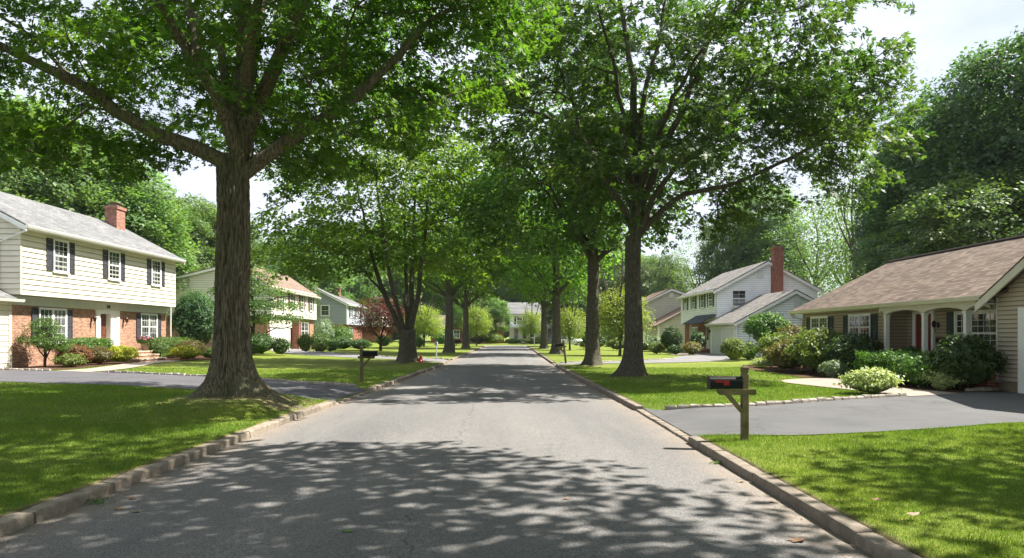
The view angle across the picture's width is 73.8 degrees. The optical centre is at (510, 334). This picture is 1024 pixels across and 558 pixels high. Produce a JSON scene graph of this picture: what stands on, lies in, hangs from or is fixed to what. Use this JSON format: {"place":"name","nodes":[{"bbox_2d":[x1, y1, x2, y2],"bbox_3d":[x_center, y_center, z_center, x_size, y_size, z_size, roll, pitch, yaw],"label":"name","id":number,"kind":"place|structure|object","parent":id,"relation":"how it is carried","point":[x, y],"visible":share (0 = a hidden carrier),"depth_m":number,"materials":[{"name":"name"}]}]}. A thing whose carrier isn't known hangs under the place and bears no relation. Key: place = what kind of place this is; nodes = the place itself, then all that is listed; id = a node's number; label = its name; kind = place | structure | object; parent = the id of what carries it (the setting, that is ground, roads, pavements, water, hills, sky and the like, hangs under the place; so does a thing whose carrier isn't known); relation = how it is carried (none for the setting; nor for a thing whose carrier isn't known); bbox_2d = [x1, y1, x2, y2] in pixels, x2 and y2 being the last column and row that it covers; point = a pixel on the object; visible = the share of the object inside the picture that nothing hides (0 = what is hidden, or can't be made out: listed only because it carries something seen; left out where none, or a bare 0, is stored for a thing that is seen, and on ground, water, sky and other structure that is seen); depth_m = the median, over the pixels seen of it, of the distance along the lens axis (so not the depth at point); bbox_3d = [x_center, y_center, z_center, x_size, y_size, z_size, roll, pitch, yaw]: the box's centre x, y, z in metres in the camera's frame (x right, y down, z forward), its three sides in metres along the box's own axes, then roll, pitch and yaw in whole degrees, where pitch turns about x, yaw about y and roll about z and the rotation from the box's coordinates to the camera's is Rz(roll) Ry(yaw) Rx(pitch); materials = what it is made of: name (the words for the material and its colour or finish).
{"place":"outdoors","nodes":[
{"label":"outdoors","id":0,"kind":"place"},
{"bbox_2d":[59,360,171,371],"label":"path","id":1,"kind":"structure","parent":0,"point":[125,365],"depth_m":30.37,"materials":[{"name":"concrete"}]},
{"bbox_2d":[0,370,364,400],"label":"driveway","id":2,"kind":"structure","parent":0,"point":[324,391],"depth_m":21.77,"materials":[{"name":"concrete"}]},
{"bbox_2d":[270,349,448,361],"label":"driveway","id":3,"kind":"structure","parent":0,"point":[300,352],"depth_m":49.54,"materials":[{"name":"grey concrete"}]},
{"bbox_2d":[0,345,874,557],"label":"road","id":4,"kind":"structure","parent":0,"point":[512,455],"depth_m":7.19,"materials":[{"name":"grey asphalt"}]},
{"bbox_2d":[431,302,564,342],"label":"white house","id":5,"kind":"structure","parent":0,"point":[518,309],"depth_m":121.99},
{"bbox_2d":[0,336,1023,557],"bbox_3d":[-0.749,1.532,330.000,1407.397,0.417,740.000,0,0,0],"label":"ground","id":6,"kind":"structure","parent":0,"point":[270,360],"depth_m":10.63,"materials":[{"name":"green plant"}]},
{"bbox_2d":[0,87,52,203],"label":"broadleaf tree","id":7,"kind":"object","parent":6,"relation":"on","point":[24,190],"visible":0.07,"depth_m":50.71,"materials":[{"name":"green plant"}]},
{"bbox_2d":[0,95,125,226],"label":"broadleaf tree","id":8,"kind":"object","parent":6,"relation":"on","point":[47,184],"visible":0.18,"depth_m":51.63,"materials":[{"name":"green plant"}]},
{"bbox_2d":[7,91,137,213],"bbox_3d":[-39.875,-9.146,58.131,14.765,22.131,15.696,0,0,-25],"label":"broadleaf tree","id":9,"kind":"object","parent":6,"relation":"on","point":[77,121],"visible":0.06,"depth_m":55.70,"materials":[{"name":"green plant"}]},
{"bbox_2d":[13,362,131,369],"bbox_3d":[-19.817,1.434,31.353,3.247,0.005,7.695,0,0,0],"label":"mulch bed","id":10,"kind":"object","parent":6,"relation":"on","point":[62,367],"visible":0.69,"depth_m":30.32,"materials":[{"name":"brown soil"}]},
{"bbox_2d":[15,315,76,366],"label":"tree","id":11,"kind":"object","parent":10,"relation":"on","point":[42,336],"visible":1,"depth_m":29.71,"materials":[{"name":"green plant"}]},
{"bbox_2d":[48,353,88,366],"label":"shrub","id":12,"kind":"object","parent":10,"relation":"on","point":[70,360],"visible":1,"depth_m":29.45,"materials":[{"name":"green plant"}]},
{"bbox_2d":[55,344,94,364],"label":"shrub","id":13,"kind":"object","parent":10,"relation":"on","point":[86,352],"visible":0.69,"depth_m":30.56,"materials":[{"name":"orange plant"}]},
{"bbox_2d":[63,336,115,359],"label":"hedge","id":14,"kind":"object","parent":10,"relation":"on","point":[92,342],"visible":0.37,"depth_m":33.36,"materials":[{"name":"green plant"}]},
{"bbox_2d":[88,345,114,363],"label":"shrub","id":15,"kind":"object","parent":10,"relation":"on","point":[102,354],"visible":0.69,"depth_m":32.05,"materials":[{"name":"brown plant"}]},
{"bbox_2d":[108,344,139,363],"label":"shrub","id":16,"kind":"object","parent":10,"relation":"on","point":[123,353],"visible":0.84,"depth_m":33.39,"materials":[{"name":"yellow plant"}]},
{"bbox_2d":[0,191,185,367],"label":"cream brick house","id":17,"kind":"structure","parent":6,"relation":"on","point":[77,275],"depth_m":33.64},
{"bbox_2d":[38,307,66,343],"bbox_3d":[-21.393,-0.388,31.950,0.105,1.685,2.000,0,0,0],"label":"window","id":18,"kind":"structure","parent":17,"relation":"in","point":[59,314],"depth_m":32.26,"materials":[{"name":"white glass"}]},
{"bbox_2d":[52,238,70,274],"bbox_3d":[-20.842,-3.603,31.680,0.105,1.575,1.150,0,0,0],"label":"window","id":19,"kind":"structure","parent":17,"relation":"in","point":[60,247],"depth_m":31.66,"materials":[{"name":"white glass"}]},
{"bbox_2d":[107,250,121,281],"bbox_3d":[-20.842,-3.603,35.930,0.105,1.575,1.150,0,0,0],"label":"window","id":20,"kind":"structure","parent":17,"relation":"in","point":[114,257],"depth_m":35.95,"materials":[{"name":"white glass"}]},
{"bbox_2d":[140,313,157,336],"bbox_3d":[-21.393,-0.423,40.450,0.105,1.615,1.900,0,0,0],"label":"window","id":21,"kind":"structure","parent":17,"relation":"in","point":[149,322],"depth_m":40.42,"materials":[{"name":"white glass"}]},
{"bbox_2d":[32,145,169,246],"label":"broadleaf tree","id":22,"kind":"object","parent":6,"relation":"on","point":[136,230],"visible":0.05,"depth_m":57.68,"materials":[{"name":"green plant"}]},
{"bbox_2d":[58,155,201,317],"bbox_3d":[-34.229,-7.042,59.795,12.388,17.761,13.169,0,0,35],"label":"broadleaf tree","id":23,"kind":"object","parent":6,"relation":"on","point":[155,211],"visible":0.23,"depth_m":59.56,"materials":[{"name":"green plant"}]},
{"bbox_2d":[127,186,214,275],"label":"broadleaf tree","id":24,"kind":"object","parent":6,"relation":"on","point":[204,260],"visible":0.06,"depth_m":65.82,"materials":[{"name":"green plant"}]},
{"bbox_2d":[160,192,216,272],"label":"broadleaf tree","id":25,"kind":"object","parent":6,"relation":"on","point":[199,206],"visible":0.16,"depth_m":68.61,"materials":[{"name":"green plant"}]},
{"bbox_2d":[166,355,210,360],"bbox_3d":[-19.375,1.436,41.700,4.450,0.011,9.600,0,0,0],"label":"mulch bed","id":26,"kind":"object","parent":6,"relation":"on","point":[199,357],"visible":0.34,"depth_m":39.00,"materials":[{"name":"brown soil"}]},
{"bbox_2d":[139,335,194,356],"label":"bush","id":27,"kind":"object","parent":26,"relation":"on","point":[162,346],"visible":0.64,"depth_m":39.86,"materials":[{"name":"green plant"}]},
{"bbox_2d":[168,344,201,359],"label":"shrub","id":28,"kind":"object","parent":26,"relation":"on","point":[188,351],"visible":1,"depth_m":37.90,"materials":[{"name":"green plant"}]},
{"bbox_2d":[166,288,213,345],"bbox_3d":[-21.010,-0.900,45.203,3.644,4.856,3.558,0,0,0],"label":"holly bush","id":29,"kind":"object","parent":6,"relation":"on","point":[193,316],"visible":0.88,"depth_m":44.41,"materials":[{"name":"green plant"}]},
{"bbox_2d":[183,195,268,269],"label":"broadleaf tree","id":30,"kind":"object","parent":6,"relation":"on","point":[254,246],"visible":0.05,"depth_m":76.27,"materials":[{"name":"green plant"}]},
{"bbox_2d":[103,370,355,385],"bbox_3d":[-10.046,1.515,23.817,12.369,0.258,0.816,0,0,27],"label":"driveway edging","id":31,"kind":"object","parent":6,"relation":"on","point":[284,380],"visible":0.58,"depth_m":22.96,"materials":[{"name":"stone"}]},
{"bbox_2d":[0,345,486,536],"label":"kerb","id":32,"kind":"structure","parent":6,"relation":"on","point":[17,521],"depth_m":8.07,"materials":[{"name":"stone"}]},
{"bbox_2d":[166,266,320,348],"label":"pale cream house","id":33,"kind":"structure","parent":6,"relation":"on","point":[203,279],"depth_m":63.85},
{"bbox_2d":[204,263,312,353],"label":"dogwood tree","id":34,"kind":"object","parent":6,"relation":"on","point":[258,305],"visible":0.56,"depth_m":49.87,"materials":[{"name":"green plant"}]},
{"bbox_2d":[251,331,275,353],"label":"shrub","id":35,"kind":"object","parent":6,"relation":"on","point":[260,343],"visible":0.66,"depth_m":47.34,"materials":[{"name":"green plant"}]},
{"bbox_2d":[268,336,291,353],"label":"shrub","id":36,"kind":"object","parent":6,"relation":"on","point":[278,345],"visible":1,"depth_m":46.89,"materials":[{"name":"green plant"}]},
{"bbox_2d":[0,0,569,407],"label":"oak tree","id":37,"kind":"object","parent":6,"relation":"on","point":[239,102],"visible":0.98,"depth_m":14.91,"materials":[{"name":"green plant"}]},
{"bbox_2d":[253,232,320,305],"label":"broadleaf tree","id":38,"kind":"object","parent":6,"relation":"on","point":[304,281],"visible":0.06,"depth_m":90.99,"materials":[{"name":"green plant"}]},
{"bbox_2d":[280,226,354,299],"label":"broadleaf tree","id":39,"kind":"object","parent":6,"relation":"on","point":[328,287],"visible":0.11,"depth_m":102.61,"materials":[{"name":"green plant"}]},
{"bbox_2d":[311,318,334,338],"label":"shrub","id":40,"kind":"object","parent":6,"relation":"on","point":[323,328],"visible":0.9,"depth_m":66.50,"materials":[{"name":"green plant"}]},
{"bbox_2d":[313,284,365,340],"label":"grey house","id":41,"kind":"structure","parent":6,"relation":"on","point":[340,309],"depth_m":96.99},
{"bbox_2d":[324,228,387,310],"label":"broadleaf tree","id":42,"kind":"object","parent":6,"relation":"on","point":[360,285],"visible":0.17,"depth_m":114.51,"materials":[{"name":"green plant"}]},
{"bbox_2d":[354,299,392,342],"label":"tan roofed house","id":43,"kind":"structure","parent":6,"relation":"on","point":[370,338],"depth_m":117.01,"materials":[{"name":"beige"}]},
{"bbox_2d":[350,295,404,350],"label":"japanese maple","id":44,"kind":"object","parent":6,"relation":"on","point":[385,319],"visible":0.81,"depth_m":61.64,"materials":[{"name":"red plant"}]},
{"bbox_2d":[353,221,424,320],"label":"broadleaf tree","id":45,"kind":"object","parent":6,"relation":"on","point":[400,291],"visible":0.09,"depth_m":125.40,"materials":[{"name":"green plant"}]},
{"bbox_2d":[250,99,534,362],"bbox_3d":[-6.638,-5.796,38.068,14.487,15.292,14.156,0,0,34],"label":"maple tree","id":46,"kind":"object","parent":6,"relation":"on","point":[378,237],"visible":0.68,"depth_m":36.81,"materials":[{"name":"green plant"}]},
{"bbox_2d":[403,290,444,346],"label":"flowering tree","id":47,"kind":"object","parent":6,"relation":"on","point":[423,322],"visible":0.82,"depth_m":85.59,"materials":[{"name":"green plant"}]},
{"bbox_2d":[408,233,477,317],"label":"broadleaf tree","id":48,"kind":"object","parent":6,"relation":"on","point":[442,307],"visible":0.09,"depth_m":132.76,"materials":[{"name":"green plant"}]},
{"bbox_2d":[376,163,522,352],"bbox_3d":[-5.014,-6.101,55.667,12.493,15.902,13.072,0,0,0],"label":"street maple","id":49,"kind":"object","parent":6,"relation":"on","point":[449,293],"visible":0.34,"depth_m":55.25,"materials":[{"name":"green plant"}]},
{"bbox_2d":[420,220,524,348],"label":"street maple","id":50,"kind":"object","parent":6,"relation":"on","point":[465,302],"visible":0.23,"depth_m":75.23,"materials":[{"name":"green plant"}]},
{"bbox_2d":[459,283,494,345],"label":"flowering tree","id":51,"kind":"object","parent":6,"relation":"on","point":[477,319],"visible":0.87,"depth_m":93.58,"materials":[{"name":"green plant"}]},
{"bbox_2d":[445,294,515,343],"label":"broadleaf tree","id":52,"kind":"object","parent":6,"relation":"on","point":[490,308],"visible":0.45,"depth_m":110.71,"materials":[{"name":"green plant"}]},
{"bbox_2d":[516,302,540,343],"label":"flowering tree","id":53,"kind":"object","parent":6,"relation":"on","point":[531,321],"visible":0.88,"depth_m":107.57,"materials":[{"name":"green plant"}]},
{"bbox_2d":[494,215,587,348],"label":"street maple","id":54,"kind":"object","parent":6,"relation":"on","point":[544,303],"visible":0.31,"depth_m":75.11,"materials":[{"name":"green plant"}]},
{"bbox_2d":[476,163,628,353],"bbox_3d":[3.702,-6.378,55.746,13.726,16.697,13.118,0,0,-36],"label":"street maple","id":55,"kind":"object","parent":6,"relation":"on","point":[556,291],"visible":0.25,"depth_m":55.21,"materials":[{"name":"green plant"}]},
{"bbox_2d":[518,252,605,314],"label":"street maple","id":56,"kind":"object","parent":6,"relation":"on","point":[582,294],"visible":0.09,"depth_m":88.51,"materials":[{"name":"green plant"}]},
{"bbox_2d":[550,283,585,349],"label":"flowering tree","id":57,"kind":"object","parent":6,"relation":"on","point":[569,330],"visible":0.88,"depth_m":67.43,"materials":[{"name":"plant"}]},
{"bbox_2d":[449,44,710,365],"bbox_3d":[3.310,-5.948,33.499,12.763,15.595,12.425,0,0,0],"label":"maple tree","id":58,"kind":"object","parent":6,"relation":"on","point":[588,243],"visible":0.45,"depth_m":33.02,"materials":[{"name":"green plant"}]},
{"bbox_2d":[583,248,655,355],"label":"flowering tree","id":59,"kind":"object","parent":6,"relation":"on","point":[617,312],"visible":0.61,"depth_m":50.13,"materials":[{"name":"green plant"}]},
{"bbox_2d":[587,242,654,321],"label":"broadleaf tree","id":60,"kind":"object","parent":6,"relation":"on","point":[601,283],"visible":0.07,"depth_m":123.71,"materials":[{"name":"green plant"}]},
{"bbox_2d":[604,253,678,314],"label":"broadleaf tree","id":61,"kind":"object","parent":6,"relation":"on","point":[647,280],"visible":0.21,"depth_m":116.08,"materials":[{"name":"green plant"}]},
{"bbox_2d":[642,288,684,346],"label":"greige house","id":62,"kind":"structure","parent":6,"relation":"on","point":[665,305],"depth_m":79.93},
{"bbox_2d":[660,326,683,349],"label":"topiary yew","id":63,"kind":"object","parent":6,"relation":"on","point":[671,336],"visible":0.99,"depth_m":52.55,"materials":[{"name":"green plant"}]},
{"bbox_2d":[649,250,695,294],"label":"broadleaf tree","id":64,"kind":"object","parent":6,"relation":"on","point":[663,263],"visible":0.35,"depth_m":99.08,"materials":[{"name":"green plant"}]},
{"bbox_2d":[448,0,936,376],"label":"maple tree","id":65,"kind":"object","parent":6,"relation":"on","point":[808,98],"visible":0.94,"depth_m":23.28,"materials":[{"name":"green plant"}]},
{"bbox_2d":[661,223,726,292],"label":"pale leaved tree","id":66,"kind":"object","parent":6,"relation":"on","point":[676,259],"visible":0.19,"depth_m":86.25,"materials":[{"name":"green plant"}]},
{"bbox_2d":[527,346,920,557],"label":"kerb","id":67,"kind":"structure","parent":6,"relation":"on","point":[866,539],"depth_m":6.85,"materials":[{"name":"grey concrete"}]},
{"bbox_2d":[690,200,772,288],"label":"broadleaf tree","id":68,"kind":"object","parent":6,"relation":"on","point":[718,267],"visible":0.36,"depth_m":78.61,"materials":[{"name":"green plant"}]},
{"bbox_2d":[707,365,755,440],"bbox_3d":[3.283,1.070,10.195,0.714,1.230,0.185,0,0,0],"label":"mailbox","id":69,"kind":"object","parent":6,"relation":"on","point":[728,387],"visible":0.97,"depth_m":10.15,"materials":[{"name":"black paint"}]},
{"bbox_2d":[720,337,749,359],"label":"shrub","id":70,"kind":"object","parent":6,"relation":"on","point":[733,349],"visible":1,"depth_m":39.14,"materials":[{"name":"green plant"}]},
{"bbox_2d":[676,244,823,355],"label":"white house","id":71,"kind":"structure","parent":6,"relation":"on","point":[717,310],"depth_m":54.66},
{"bbox_2d":[711,326,722,353],"bbox_3d":[15.934,0.490,52.700,0.088,2.180,2.680,0,0,0],"label":"garage door","id":72,"kind":"structure","parent":71,"relation":"in","point":[716,332],"depth_m":52.86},
{"bbox_2d":[731,289,746,307],"bbox_3d":[18.300,-2.857,54.642,1.290,1.465,0.105,0,0,0],"label":"window","id":73,"kind":"structure","parent":71,"relation":"in","point":[738,296],"depth_m":54.66,"materials":[{"name":"white glass"}]},
{"bbox_2d":[742,310,790,344],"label":"weeping tree","id":74,"kind":"object","parent":6,"relation":"on","point":[758,325],"visible":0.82,"depth_m":40.81,"materials":[{"name":"green plant"}]},
{"bbox_2d":[721,182,815,279],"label":"broadleaf tree","id":75,"kind":"object","parent":6,"relation":"on","point":[769,222],"visible":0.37,"depth_m":75.95,"materials":[{"name":"green plant"}]},
{"bbox_2d":[665,392,906,409],"bbox_3d":[6.686,1.579,15.729,6.933,0.252,0.595,0,0,-19],"label":"driveway edging","id":76,"kind":"object","parent":6,"relation":"on","point":[758,403],"visible":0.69,"depth_m":15.38,"materials":[{"name":"stone"}]},
{"bbox_2d":[747,364,848,376],"bbox_3d":[12.112,1.528,29.405,3.144,0.038,10.401,0,0,4],"label":"mulch bed","id":77,"kind":"object","parent":6,"relation":"on","point":[806,372],"visible":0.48,"depth_m":28.34,"materials":[{"name":"brown soil"}]},
{"bbox_2d":[749,329,792,357],"bbox_3d":[13.219,0.626,33.551,2.564,1.779,2.626,0,0,-26],"label":"rhododendron","id":78,"kind":"object","parent":77,"relation":"on","point":[768,341],"visible":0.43,"depth_m":33.30,"materials":[{"name":"green plant"}]},
{"bbox_2d":[758,334,804,371],"bbox_3d":[11.828,0.774,28.756,2.367,1.552,2.504,0,0,39],"label":"rhododendron","id":79,"kind":"object","parent":77,"relation":"on","point":[780,361],"visible":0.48,"depth_m":28.34,"materials":[{"name":"green plant"}]},
{"bbox_2d":[777,323,860,373],"bbox_3d":[12.362,0.592,27.030,3.106,2.092,3.892,0,0,14],"label":"rhododendron","id":80,"kind":"object","parent":77,"relation":"on","point":[810,345],"visible":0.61,"depth_m":26.40,"materials":[{"name":"green plant"}]},
{"bbox_2d":[818,330,884,371],"bbox_3d":[12.452,0.705,24.761,2.245,1.727,2.337,0,0,0],"label":"rhododendron","id":81,"kind":"object","parent":77,"relation":"on","point":[842,349],"visible":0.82,"depth_m":24.27,"materials":[{"name":"green plant"}]},
{"bbox_2d":[757,184,860,293],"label":"pale leaved tree","id":82,"kind":"object","parent":6,"relation":"on","point":[813,277],"visible":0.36,"depth_m":71.70,"materials":[{"name":"green plant"}]},
{"bbox_2d":[791,187,873,295],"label":"pale leaved tree","id":83,"kind":"object","parent":6,"relation":"on","point":[814,236],"visible":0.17,"depth_m":66.18,"materials":[{"name":"green plant"}]},
{"bbox_2d":[817,359,850,377],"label":"shrub","id":84,"kind":"object","parent":6,"relation":"on","point":[833,368],"visible":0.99,"depth_m":23.78,"materials":[{"name":"green plant"}]},
{"bbox_2d":[819,219,863,296],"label":"pale leaved tree","id":85,"kind":"object","parent":6,"relation":"on","point":[840,273],"visible":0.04,"depth_m":62.23,"materials":[{"name":"green plant"}]},
{"bbox_2d":[795,119,896,295],"bbox_3d":[30.339,-8.936,59.817,9.611,21.970,8.739,0,0,8],"label":"pale leaved tree","id":86,"kind":"object","parent":6,"relation":"on","point":[849,242],"visible":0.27,"depth_m":60.45,"materials":[{"name":"green plant"}]},
{"bbox_2d":[832,366,908,393],"bbox_3d":[9.379,1.180,17.794,1.758,0.770,1.487,0,0,0],"label":"variegated shrub","id":87,"kind":"object","parent":6,"relation":"on","point":[874,380],"visible":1,"depth_m":17.42,"materials":[{"name":"green plant"}]},
{"bbox_2d":[848,131,908,276],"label":"broadleaf tree","id":88,"kind":"object","parent":6,"relation":"on","point":[862,224],"visible":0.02,"depth_m":51.12,"materials":[{"name":"green plant"}]},
{"bbox_2d":[847,205,950,279],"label":"broadleaf tree","id":89,"kind":"object","parent":6,"relation":"on","point":[874,243],"visible":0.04,"depth_m":44.15,"materials":[{"name":"green plant"}]},
{"bbox_2d":[788,234,1023,393],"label":"beige ranch house","id":90,"kind":"structure","parent":6,"relation":"on","point":[927,301],"depth_m":22.86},
{"bbox_2d":[848,313,870,340],"bbox_3d":[13.347,-0.253,26.150,0.105,1.075,1.700,0,0,0],"label":"window","id":91,"kind":"structure","parent":90,"relation":"in","point":[861,322],"depth_m":26.07,"materials":[{"name":"white glass"}]},
{"bbox_2d":[916,313,930,351],"bbox_3d":[14.093,0.258,23.300,0.085,1.914,0.898,0,0,0],"label":"front door","id":92,"kind":"structure","parent":90,"relation":"in","point":[918,316],"depth_m":23.46,"materials":[{"name":"red wood"}]},
{"bbox_2d":[970,309,995,351],"bbox_3d":[14.097,-0.013,20.350,0.105,1.435,1.340,0,0,0],"label":"window","id":93,"kind":"structure","parent":90,"relation":"in","point":[984,321],"depth_m":20.29,"materials":[{"name":"white glass"}]},
{"bbox_2d":[1018,307,1023,393],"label":"garage door","id":94,"kind":"structure","parent":90,"relation":"in","point":[1020,309],"depth_m":17.62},
{"bbox_2d":[851,90,1016,269],"bbox_3d":[28.990,-7.260,45.944,11.067,18.399,11.816,0,0,-16],"label":"broadleaf tree","id":95,"kind":"object","parent":6,"relation":"on","point":[897,158],"visible":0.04,"depth_m":45.64,"materials":[{"name":"green plant"}]},
{"bbox_2d":[860,37,1023,261],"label":"broadleaf tree","id":96,"kind":"object","parent":6,"relation":"on","point":[999,89],"visible":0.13,"depth_m":42.98,"materials":[{"name":"green plant"}]},
{"bbox_2d":[876,167,1023,267],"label":"broadleaf tree","id":97,"kind":"object","parent":6,"relation":"on","point":[940,235],"visible":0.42,"depth_m":34.92,"materials":[{"name":"green plant"}]},
{"bbox_2d":[898,382,1001,391],"bbox_3d":[12.173,1.516,20.450,2.414,0.018,4.900,0,0,0],"label":"mulch bed","id":98,"kind":"object","parent":6,"relation":"on","point":[930,387],"visible":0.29,"depth_m":19.39,"materials":[{"name":"brown soil"}]},
{"bbox_2d":[843,347,985,388],"bbox_3d":[12.263,1.004,20.999,2.188,1.172,5.272,0,0,0],"label":"yew hedge","id":99,"kind":"object","parent":98,"relation":"on","point":[910,365],"visible":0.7,"depth_m":20.26,"materials":[{"name":"green plant"}]},
{"bbox_2d":[919,368,966,390],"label":"variegated shrub","id":100,"kind":"object","parent":98,"relation":"on","point":[940,381],"visible":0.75,"depth_m":18.55,"materials":[{"name":"green plant"}]},
{"bbox_2d":[922,331,1009,386],"bbox_3d":[12.503,0.700,18.676,2.326,1.627,1.914,0,0,0],"label":"yew bush","id":101,"kind":"object","parent":98,"relation":"on","point":[974,360],"visible":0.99,"depth_m":18.27,"materials":[{"name":"green plant"}]},
{"bbox_2d":[893,25,1023,252],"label":"broadleaf tree","id":102,"kind":"object","parent":6,"relation":"on","point":[987,144],"visible":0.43,"depth_m":39.15,"materials":[{"name":"green plant"}]},
{"bbox_2d":[0,0,1023,335],"label":"sky","id":103,"kind":"structure","parent":0,"point":[941,29],"materials":[{"name":"white"}]},
{"bbox_2d":[556,353,729,363],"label":"driveway","id":104,"kind":"structure","parent":0,"point":[705,357],"depth_m":41.59,"materials":[{"name":"grey concrete"}]},
{"bbox_2d":[645,391,1023,436],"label":"driveway","id":105,"kind":"structure","parent":0,"point":[899,413],"depth_m":13.23,"materials":[{"name":"grey asphalt"}]},
{"bbox_2d":[781,377,956,395],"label":"path","id":106,"kind":"structure","parent":0,"point":[826,382],"depth_m":20.18,"materials":[{"name":"concrete"}]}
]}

